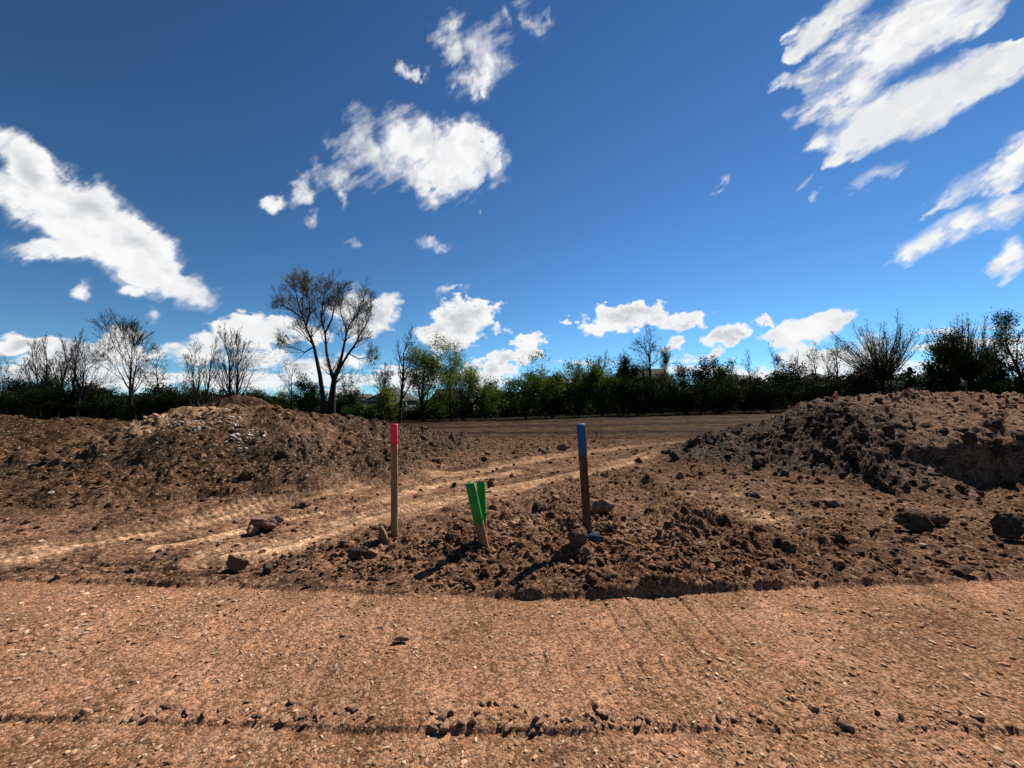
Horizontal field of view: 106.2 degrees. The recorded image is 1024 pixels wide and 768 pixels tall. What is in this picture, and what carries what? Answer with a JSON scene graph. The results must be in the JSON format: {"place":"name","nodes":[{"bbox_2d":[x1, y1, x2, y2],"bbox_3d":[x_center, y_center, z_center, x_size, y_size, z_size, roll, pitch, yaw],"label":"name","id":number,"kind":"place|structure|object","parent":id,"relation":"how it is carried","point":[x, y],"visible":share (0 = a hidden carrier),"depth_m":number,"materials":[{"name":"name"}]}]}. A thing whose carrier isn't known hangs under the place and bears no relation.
{"place":"outdoors","nodes":[
{"label":"outdoors","id":0,"kind":"place"},
{"bbox_2d":[120,400,786,438],"bbox_3d":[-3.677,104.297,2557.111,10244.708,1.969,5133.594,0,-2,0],"label":"field","id":1,"kind":"structure","parent":0,"point":[682,426],"depth_m":24.72,"materials":[{"name":"brown soil"}]},
{"bbox_2d":[0,352,39,414],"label":"bare shrub","id":2,"kind":"object","parent":1,"relation":"on","point":[6,369],"visible":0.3,"depth_m":52.30,"materials":[{"name":"brown plant"}]},
{"bbox_2d":[0,372,41,417],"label":"leafy bush","id":3,"kind":"object","parent":1,"relation":"on","point":[7,403],"visible":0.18,"depth_m":49.75,"materials":[{"name":"green plant"}]},
{"bbox_2d":[10,338,59,418],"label":"bare tree","id":4,"kind":"object","parent":1,"relation":"on","point":[31,366],"visible":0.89,"depth_m":50.07,"materials":[{"name":"brown plant"}]},
{"bbox_2d":[30,333,68,419],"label":"bare tree","id":5,"kind":"object","parent":1,"relation":"on","point":[45,355],"visible":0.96,"depth_m":50.66,"materials":[{"name":"brown plant"}]},
{"bbox_2d":[0,374,105,419],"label":"leafy bush","id":6,"kind":"object","parent":1,"relation":"on","point":[35,393],"visible":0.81,"depth_m":47.71,"materials":[{"name":"green plant"}]},
{"bbox_2d":[41,332,85,417],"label":"bare tree","id":7,"kind":"object","parent":1,"relation":"on","point":[61,371],"visible":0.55,"depth_m":52.96,"materials":[{"name":"brown plant"}]},
{"bbox_2d":[26,381,115,417],"bbox_3d":[-57.417,2.261,51.209,7.770,5.817,9.339,2,-3,-37],"label":"leafy bush","id":8,"kind":"object","parent":1,"relation":"on","point":[85,407],"visible":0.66,"depth_m":49.57,"materials":[{"name":"green plant"}]},
{"bbox_2d":[56,335,91,416],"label":"bare tree","id":9,"kind":"object","parent":1,"relation":"on","point":[75,350],"visible":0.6,"depth_m":50.00,"materials":[{"name":"brown plant"}]},
{"bbox_2d":[60,328,122,416],"bbox_3d":[-54.086,-1.241,50.008,5.717,12.690,4.114,1,-2,-18],"label":"bare tree","id":10,"kind":"object","parent":1,"relation":"on","point":[80,387],"visible":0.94,"depth_m":49.41,"materials":[{"name":"brown plant"}]},
{"bbox_2d":[86,384,152,419],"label":"leafy bush","id":11,"kind":"object","parent":1,"relation":"on","point":[118,401],"visible":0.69,"depth_m":51.34,"materials":[{"name":"green plant"}]},
{"bbox_2d":[81,307,164,421],"bbox_3d":[-48.729,-2.110,47.745,7.134,14.205,8.101,1,-3,-28],"label":"bare tree","id":12,"kind":"object","parent":1,"relation":"on","point":[125,329],"visible":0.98,"depth_m":47.31,"materials":[{"name":"brown plant"}]},
{"bbox_2d":[117,334,154,419],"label":"bare tree","id":13,"kind":"object","parent":1,"relation":"on","point":[133,379],"visible":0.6,"depth_m":53.98,"materials":[{"name":"brown plant"}]},
{"bbox_2d":[121,343,185,414],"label":"bare tree","id":14,"kind":"object","parent":1,"relation":"on","point":[152,373],"visible":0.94,"depth_m":48.84,"materials":[{"name":"brown plant"}]},
{"bbox_2d":[112,381,199,418],"bbox_3d":[-44.239,2.252,48.841,8.994,5.467,6.804,0,-2,0],"label":"leafy bush","id":15,"kind":"object","parent":1,"relation":"on","point":[166,398],"visible":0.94,"depth_m":47.93,"materials":[{"name":"green plant"}]},
{"bbox_2d":[179,338,211,406],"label":"bare tree","id":16,"kind":"object","parent":1,"relation":"on","point":[195,392],"visible":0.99,"depth_m":50.11,"materials":[{"name":"brown plant"}]},
{"bbox_2d":[182,388,232,405],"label":"leafy bush","id":17,"kind":"object","parent":1,"relation":"on","point":[213,394],"visible":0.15,"depth_m":54.48,"materials":[{"name":"green plant"}]},
{"bbox_2d":[199,337,223,404],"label":"bare tree","id":18,"kind":"object","parent":1,"relation":"on","point":[208,387],"visible":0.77,"depth_m":51.24,"materials":[{"name":"brown plant"}]},
{"bbox_2d":[204,322,243,397],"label":"bare tree","id":19,"kind":"object","parent":1,"relation":"on","point":[219,355],"visible":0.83,"depth_m":47.53,"materials":[{"name":"brown plant"}]},
{"bbox_2d":[218,326,275,396],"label":"bare tree","id":20,"kind":"object","parent":1,"relation":"on","point":[237,378],"visible":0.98,"depth_m":48.17,"materials":[{"name":"brown plant"}]},
{"bbox_2d":[227,383,286,408],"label":"leafy bush","id":21,"kind":"object","parent":1,"relation":"on","point":[263,397],"visible":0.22,"depth_m":55.78,"materials":[{"name":"green plant"}]},
{"bbox_2d":[277,360,302,406],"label":"bare tree","id":22,"kind":"object","parent":1,"relation":"on","point":[290,384],"visible":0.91,"depth_m":51.71,"materials":[{"name":"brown plant"}]},
{"bbox_2d":[267,267,327,413],"bbox_3d":[-25.247,-4.865,46.388,8.125,18.848,6.152,0,-2,0],"label":"cottonwood tree","id":23,"kind":"object","parent":1,"relation":"on","point":[303,288],"visible":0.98,"depth_m":46.05,"materials":[{"name":"brown plant"}]},
{"bbox_2d":[282,370,327,413],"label":"leafy bush","id":24,"kind":"object","parent":1,"relation":"on","point":[306,403],"visible":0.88,"depth_m":49.22,"materials":[{"name":"green plant"}]},
{"bbox_2d":[294,269,381,414],"bbox_3d":[-20.218,-4.632,46.180,9.577,18.913,6.912,0,-2,0],"label":"cottonwood tree","id":25,"kind":"object","parent":1,"relation":"on","point":[359,309],"visible":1,"depth_m":46.34,"materials":[{"name":"brown plant"}]},
{"bbox_2d":[313,385,366,415],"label":"leafy bush","id":26,"kind":"object","parent":1,"relation":"on","point":[342,399],"visible":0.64,"depth_m":49.80,"materials":[{"name":"green plant"}]},
{"bbox_2d":[336,369,364,409],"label":"sapling tree","id":27,"kind":"object","parent":1,"relation":"on","point":[346,383],"visible":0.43,"depth_m":54.30,"materials":[{"name":"grey plant"}]},
{"bbox_2d":[341,399,386,418],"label":"leafy bush","id":28,"kind":"object","parent":1,"relation":"on","point":[363,410],"visible":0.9,"depth_m":46.62,"materials":[{"name":"green plant"}]},
{"bbox_2d":[351,361,395,417],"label":"bare tree","id":29,"kind":"object","parent":1,"relation":"on","point":[387,374],"visible":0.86,"depth_m":50.10,"materials":[{"name":"brown plant"}]},
{"bbox_2d":[372,384,407,420],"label":"leafy bush","id":30,"kind":"object","parent":1,"relation":"on","point":[386,396],"visible":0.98,"depth_m":48.30,"materials":[{"name":"green plant"}]},
{"bbox_2d":[365,388,417,410],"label":"house","id":31,"kind":"structure","parent":1,"relation":"on","point":[407,395],"depth_m":67.27,"materials":[{"name":"grey"}]},
{"bbox_2d":[393,325,418,421],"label":"bare tree","id":32,"kind":"object","parent":1,"relation":"on","point":[402,384],"visible":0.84,"depth_m":47.92,"materials":[{"name":"brown plant"}]},
{"bbox_2d":[402,398,431,420],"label":"leafy bush","id":33,"kind":"object","parent":1,"relation":"on","point":[416,416],"visible":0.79,"depth_m":51.49,"materials":[{"name":"green plant"}]},
{"bbox_2d":[394,331,450,420],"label":"budding tree","id":34,"kind":"object","parent":1,"relation":"on","point":[424,360],"visible":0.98,"depth_m":47.58,"materials":[{"name":"green plant"}]},
{"bbox_2d":[413,390,464,419],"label":"leafy bush","id":35,"kind":"object","parent":1,"relation":"on","point":[435,410],"visible":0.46,"depth_m":51.45,"materials":[{"name":"green plant"}]},
{"bbox_2d":[422,336,484,419],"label":"budding tree","id":36,"kind":"object","parent":1,"relation":"on","point":[458,381],"visible":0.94,"depth_m":48.86,"materials":[{"name":"green plant"}]},
{"bbox_2d":[441,393,482,419],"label":"leafy bush","id":37,"kind":"object","parent":1,"relation":"on","point":[467,411],"visible":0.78,"depth_m":49.22,"materials":[{"name":"green plant"}]},
{"bbox_2d":[466,373,510,418],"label":"leafy bush","id":38,"kind":"object","parent":1,"relation":"on","point":[485,400],"visible":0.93,"depth_m":48.04,"materials":[{"name":"green plant"}]},
{"bbox_2d":[8,371,1017,419],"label":"undergrowth","id":39,"kind":"object","parent":1,"relation":"on","point":[504,412],"visible":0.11,"depth_m":56.11,"materials":[{"name":"green plant"}]},
{"bbox_2d":[487,348,569,418],"bbox_3d":[2.019,-0.085,45.519,9.955,8.950,8.188,0,-2,0],"label":"leafy bush","id":40,"kind":"object","parent":1,"relation":"on","point":[532,384],"visible":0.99,"depth_m":44.22,"materials":[{"name":"green plant"}]},
{"bbox_2d":[533,368,572,418],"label":"leafy bush","id":41,"kind":"object","parent":1,"relation":"on","point":[556,402],"visible":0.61,"depth_m":46.76,"materials":[{"name":"green plant"}]},
{"bbox_2d":[552,354,605,416],"bbox_3d":[8.425,0.310,47.765,7.172,8.038,6.941,0,-2,0],"label":"leafy bush","id":42,"kind":"object","parent":1,"relation":"on","point":[576,389],"visible":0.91,"depth_m":46.89,"materials":[{"name":"green plant"}]},
{"bbox_2d":[386,409,784,422],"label":"grass verge","id":43,"kind":"object","parent":1,"relation":"on","point":[534,417],"depth_m":48.14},
{"bbox_2d":[578,363,625,416],"bbox_3d":[11.175,0.597,47.627,6.558,7.258,5.666,0,-2,0],"label":"leafy bush","id":44,"kind":"object","parent":1,"relation":"on","point":[606,390],"visible":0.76,"depth_m":46.48,"materials":[{"name":"green plant"}]},
{"bbox_2d":[603,354,640,414],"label":"leafy bush","id":45,"kind":"object","parent":1,"relation":"on","point":[635,374],"visible":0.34,"depth_m":49.68,"materials":[{"name":"green plant"}]},
{"bbox_2d":[618,349,638,414],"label":"dead tree","id":46,"kind":"object","parent":1,"relation":"on","point":[624,373],"visible":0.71,"depth_m":49.16,"materials":[{"name":"brown plant"}]},
{"bbox_2d":[609,374,666,415],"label":"leafy bush","id":47,"kind":"object","parent":1,"relation":"on","point":[634,392],"visible":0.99,"depth_m":44.41,"materials":[{"name":"green plant"}]},
{"bbox_2d":[614,324,670,414],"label":"bare tree","id":48,"kind":"object","parent":1,"relation":"on","point":[648,367],"visible":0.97,"depth_m":49.92,"materials":[{"name":"brown plant"}]},
{"bbox_2d":[634,369,692,414],"bbox_3d":[17.771,1.100,45.856,7.349,5.668,5.354,-2,-3,37],"label":"leafy bush","id":49,"kind":"object","parent":1,"relation":"on","point":[664,392],"visible":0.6,"depth_m":44.99,"materials":[{"name":"green plant"}]},
{"bbox_2d":[665,369,714,414],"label":"leafy bush","id":50,"kind":"object","parent":1,"relation":"on","point":[690,398],"visible":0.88,"depth_m":44.00,"materials":[{"name":"green plant"}]},
{"bbox_2d":[670,355,735,412],"bbox_3d":[24.218,0.022,49.698,8.123,7.922,6.739,-2,-3,44],"label":"leafy bush","id":51,"kind":"object","parent":1,"relation":"on","point":[701,374],"visible":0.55,"depth_m":48.37,"materials":[{"name":"green plant"}]},
{"bbox_2d":[655,346,753,412],"bbox_3d":[31.772,-0.547,54.957,25.075,9.816,5.693,0,-2,0],"label":"budding tree","id":52,"kind":"object","parent":1,"relation":"on","point":[665,368],"visible":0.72,"depth_m":54.62,"materials":[{"name":"grey plant"}]},
{"bbox_2d":[687,375,746,413],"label":"leafy bush","id":53,"kind":"object","parent":1,"relation":"on","point":[718,398],"visible":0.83,"depth_m":43.92,"materials":[{"name":"green plant"}]},
{"bbox_2d":[711,358,739,408],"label":"tree","id":54,"kind":"object","parent":1,"relation":"on","point":[730,372],"visible":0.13,"depth_m":51.74,"materials":[{"name":"green plant"}]},
{"bbox_2d":[722,372,774,413],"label":"leafy bush","id":55,"kind":"object","parent":1,"relation":"on","point":[744,406],"visible":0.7,"depth_m":43.88,"materials":[{"name":"green plant"}]},
{"bbox_2d":[743,377,800,412],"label":"leafy bush","id":56,"kind":"object","parent":1,"relation":"on","point":[776,394],"visible":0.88,"depth_m":42.80,"materials":[{"name":"green plant"}]},
{"bbox_2d":[753,341,797,409],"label":"bare tree","id":57,"kind":"object","parent":1,"relation":"on","point":[775,359],"visible":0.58,"depth_m":55.36,"materials":[{"name":"brown plant"}]},
{"bbox_2d":[765,359,813,410],"bbox_3d":[33.120,0.201,46.145,5.383,6.609,5.178,-1,-3,29],"label":"leafy bush","id":58,"kind":"object","parent":1,"relation":"on","point":[789,376],"visible":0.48,"depth_m":45.37,"materials":[{"name":"green plant"}]},
{"bbox_2d":[800,340,827,382],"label":"budding tree","id":59,"kind":"object","parent":1,"relation":"on","point":[809,369],"visible":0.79,"depth_m":55.36,"materials":[{"name":"green plant"}]},
{"bbox_2d":[788,371,848,403],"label":"leafy bush","id":60,"kind":"object","parent":1,"relation":"on","point":[813,391],"visible":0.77,"depth_m":41.67,"materials":[{"name":"green plant"}]},
{"bbox_2d":[825,338,848,384],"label":"budding tree","id":61,"kind":"object","parent":1,"relation":"on","point":[835,358],"visible":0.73,"depth_m":55.57,"materials":[{"name":"brown plant"}]},
{"bbox_2d":[818,375,860,396],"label":"leafy bush","id":62,"kind":"object","parent":1,"relation":"on","point":[826,384],"visible":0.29,"depth_m":41.59,"materials":[{"name":"green plant"}]},
{"bbox_2d":[833,361,890,396],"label":"leafy bush","id":63,"kind":"object","parent":1,"relation":"on","point":[859,378],"visible":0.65,"depth_m":41.84,"materials":[{"name":"green plant"}]},
{"bbox_2d":[842,384,888,396],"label":"leafy bush","id":64,"kind":"object","parent":1,"relation":"on","point":[870,392],"visible":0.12,"depth_m":40.50,"materials":[{"name":"green plant"}]},
{"bbox_2d":[820,308,934,393],"bbox_3d":[40.534,-2.643,44.248,10.010,12.017,8.883,0,-2,0],"label":"fan crowned tree","id":65,"kind":"object","parent":1,"relation":"on","point":[885,364],"visible":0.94,"depth_m":43.44,"materials":[{"name":"brown plant"}]},
{"bbox_2d":[898,367,922,390],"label":"spruce tree","id":66,"kind":"object","parent":1,"relation":"on","point":[909,377],"visible":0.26,"depth_m":41.94,"materials":[{"name":"green plant"}]},
{"bbox_2d":[918,365,947,392],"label":"spruce tree","id":67,"kind":"object","parent":1,"relation":"on","point":[931,385],"visible":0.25,"depth_m":41.35,"materials":[{"name":"green plant"}]},
{"bbox_2d":[880,326,1018,387],"bbox_3d":[46.938,-1.724,43.269,11.656,10.107,10.646,0,-2,0],"label":"dense tree","id":68,"kind":"object","parent":1,"relation":"on","point":[940,350],"visible":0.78,"depth_m":43.15,"materials":[{"name":"green plant"}]},
{"bbox_2d":[923,315,982,379],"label":"budding tree","id":69,"kind":"object","parent":1,"relation":"on","point":[977,341],"visible":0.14,"depth_m":47.53,"materials":[{"name":"green plant"}]},
{"bbox_2d":[945,377,1018,394],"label":"leafy bush","id":70,"kind":"object","parent":1,"relation":"on","point":[1001,387],"visible":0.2,"depth_m":39.98,"materials":[{"name":"green plant"}]},
{"bbox_2d":[946,313,1018,389],"bbox_3d":[52.489,-2.394,43.204,6.252,11.433,5.978,0,-2,0],"label":"budding tree","id":71,"kind":"object","parent":1,"relation":"on","point":[969,344],"visible":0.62,"depth_m":42.53,"materials":[{"name":"green plant"}]},
{"bbox_2d":[965,374,1023,394],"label":"leafy bush","id":72,"kind":"object","parent":1,"relation":"on","point":[989,383],"visible":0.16,"depth_m":41.25,"materials":[{"name":"green plant"}]},
{"bbox_2d":[976,351,1017,387],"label":"pine tree","id":73,"kind":"object","parent":1,"relation":"on","point":[994,374],"visible":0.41,"depth_m":44.65,"materials":[{"name":"green plant"}]},
{"bbox_2d":[981,307,1023,384],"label":"dense tree","id":74,"kind":"object","parent":1,"relation":"on","point":[1011,368],"visible":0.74,"depth_m":44.55,"materials":[{"name":"green plant"}]},
{"bbox_2d":[0,574,1023,767],"bbox_3d":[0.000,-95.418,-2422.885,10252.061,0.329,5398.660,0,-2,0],"label":"road","id":75,"kind":"structure","parent":0,"point":[45,727],"depth_m":2.10,"materials":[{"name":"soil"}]},
{"bbox_2d":[0,688,984,733],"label":"windrow crumbs","id":76,"kind":"object","parent":75,"relation":"on","point":[444,726],"visible":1,"depth_m":1.80,"materials":[{"name":"soil"}]},
{"bbox_2d":[0,438,1023,596],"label":"ground","id":77,"kind":"structure","parent":0,"point":[64,543],"depth_m":4.35,"materials":[{"name":"soil"}]},
{"bbox_2d":[0,414,136,468],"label":"dirt mound","id":78,"kind":"object","parent":77,"relation":"on","point":[12,439],"visible":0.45,"depth_m":7.97,"materials":[{"name":"soil"}]},
{"bbox_2d":[193,395,270,406],"bbox_3d":[-9.461,1.217,13.064,4.753,1.717,2.791,0,-2,0],"label":"dirt mound","id":79,"kind":"object","parent":77,"relation":"on","point":[247,401],"visible":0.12,"depth_m":12.72,"materials":[{"name":"soil"}]},
{"bbox_2d":[225,554,248,571],"bbox_3d":[-2.409,1.566,3.365,0.164,0.148,0.096,0,-2,10],"label":"dirt clod","id":80,"kind":"object","parent":77,"relation":"on","point":[234,563],"visible":1,"depth_m":3.34,"materials":[{"name":"soil"}]},
{"bbox_2d":[0,404,506,514],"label":"dirt mound","id":81,"kind":"object","parent":77,"relation":"on","point":[128,486],"visible":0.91,"depth_m":6.24,"materials":[{"name":"soil"}]},
{"bbox_2d":[148,406,269,453],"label":"white chips","id":82,"kind":"object","parent":81,"relation":"on","point":[237,434],"visible":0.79,"depth_m":6.80,"materials":[{"name":"stone"}]},
{"bbox_2d":[238,468,255,480],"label":"dirt clod","id":83,"kind":"object","parent":81,"relation":"on","point":[245,474],"visible":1,"depth_m":5.76,"materials":[{"name":"brown soil"}]},
{"bbox_2d":[248,514,283,529],"bbox_3d":[-2.810,1.593,4.383,0.271,0.195,0.299,-1,-3,29],"label":"dirt clod","id":84,"kind":"object","parent":77,"relation":"on","point":[264,522],"visible":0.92,"depth_m":4.34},
{"bbox_2d":[347,545,368,559],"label":"dirt clod","id":85,"kind":"object","parent":77,"relation":"on","point":[354,553],"visible":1,"depth_m":3.50,"materials":[{"name":"brown soil"}]},
{"bbox_2d":[378,525,387,543],"bbox_3d":[-1.306,1.563,3.897,0.103,0.263,0.032,0,-2,0],"label":"wood stub","id":86,"kind":"object","parent":77,"relation":"on","point":[382,537],"visible":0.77,"depth_m":3.88,"materials":[{"name":"beige wood"}]},
{"bbox_2d":[391,424,397,537],"bbox_3d":[-1.246,1.074,4.074,0.072,1.298,0.035,-1,-2,-1],"label":"survey stake","id":87,"kind":"object","parent":77,"relation":"on","point":[394,480],"visible":0.89,"depth_m":4.06,"materials":[{"name":"brown wood"}]},
{"bbox_2d":[465,482,488,547],"bbox_3d":[-0.316,1.319,3.658,0.095,0.770,0.031,-13,0,15],"label":"survey stake","id":88,"kind":"object","parent":77,"relation":"on","point":[477,516],"visible":0.73,"depth_m":3.64,"materials":[{"name":"green wood"}]},
{"bbox_2d":[477,481,486,533],"bbox_3d":[-0.288,1.312,3.741,0.084,0.718,0.030,-3,-2,17],"label":"survey stake","id":89,"kind":"object","parent":77,"relation":"on","point":[481,490],"visible":0.39,"depth_m":3.73,"materials":[{"name":"green wood"}]},
{"bbox_2d":[0,388,1023,593],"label":"soil crumbs","id":90,"kind":"object","parent":77,"relation":"on","point":[631,509],"visible":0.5,"depth_m":5.68,"materials":[{"name":"brown soil"}]},
{"bbox_2d":[0,394,1023,591],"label":"soil clods","id":91,"kind":"object","parent":77,"relation":"on","point":[384,436],"visible":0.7,"depth_m":5.14,"materials":[{"name":"brown soil"}]},
{"bbox_2d":[531,502,543,513],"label":"dirt clod","id":92,"kind":"object","parent":77,"relation":"on","point":[537,507],"visible":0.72,"depth_m":4.78,"materials":[{"name":"brown soil"}]},
{"bbox_2d":[106,499,1006,592],"bbox_3d":[0.516,1.575,4.223,9.417,0.298,2.601,0,-2,0],"label":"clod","id":93,"kind":"object","parent":77,"relation":"on","point":[386,564],"visible":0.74,"depth_m":3.53,"materials":[{"name":"soil"}]},
{"bbox_2d":[567,526,587,547],"bbox_3d":[0.624,1.432,3.599,0.223,0.190,0.147,2,-3,-44],"label":"dirt clod","id":94,"kind":"object","parent":77,"relation":"on","point":[578,537],"visible":0.96,"depth_m":3.54,"materials":[{"name":"brown soil"}]},
{"bbox_2d":[576,423,591,534],"bbox_3d":[0.728,1.055,3.833,0.086,1.319,0.035,-3,-2,-14],"label":"survey stake","id":95,"kind":"object","parent":77,"relation":"on","point":[583,467],"visible":0.79,"depth_m":3.82,"materials":[{"name":"brown wood"}]},
{"bbox_2d":[591,497,613,513],"bbox_3d":[1.169,1.558,4.908,0.286,0.255,0.251,-1,-2,20],"label":"dirt clod","id":96,"kind":"object","parent":77,"relation":"on","point":[605,504],"visible":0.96,"depth_m":4.83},
{"bbox_2d":[654,389,1023,498],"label":"dirt mound","id":97,"kind":"object","parent":77,"relation":"on","point":[983,462],"visible":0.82,"depth_m":7.43,"materials":[{"name":"soil"}]},
{"bbox_2d":[961,431,978,443],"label":"dirt clod","id":98,"kind":"object","parent":97,"relation":"on","point":[968,436],"visible":0.96,"depth_m":6.47,"materials":[{"name":"brown soil"}]},
{"bbox_2d":[989,444,1008,457],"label":"dirt clod","id":99,"kind":"object","parent":97,"relation":"on","point":[998,450],"visible":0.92,"depth_m":6.37,"materials":[{"name":"brown soil"}]},
{"bbox_2d":[893,508,935,532],"bbox_3d":[4.498,1.540,4.337,0.374,0.270,0.246,0,-2,-9],"label":"dirt clod","id":100,"kind":"object","parent":77,"relation":"on","point":[914,520],"visible":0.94,"depth_m":4.25,"materials":[{"name":"brown soil"}]},
{"bbox_2d":[925,511,950,524],"bbox_3d":[5.043,1.593,4.555,0.205,0.164,0.195,-1,-2,15],"label":"dirt clod","id":101,"kind":"object","parent":77,"relation":"on","point":[936,517],"visible":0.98,"depth_m":4.50,"materials":[{"name":"brown soil"}]},
{"bbox_2d":[949,564,974,576],"bbox_3d":[3.814,1.575,3.263,0.163,0.081,0.121,1,-2,-21],"label":"dirt clod","id":102,"kind":"object","parent":77,"relation":"on","point":[963,570],"visible":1,"depth_m":3.23,"materials":[{"name":"brown soil"}]},
{"bbox_2d":[989,512,1023,539],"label":"dirt clod","id":103,"kind":"object","parent":77,"relation":"on","point":[1008,525],"visible":1,"depth_m":4.02,"materials":[{"name":"brown soil"}]},
{"bbox_2d":[0,0,1023,395],"bbox_3d":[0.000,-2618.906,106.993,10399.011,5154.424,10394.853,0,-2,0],"label":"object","id":104,"kind":"structure","parent":0,"point":[134,252],"depth_m":3560.23,"materials":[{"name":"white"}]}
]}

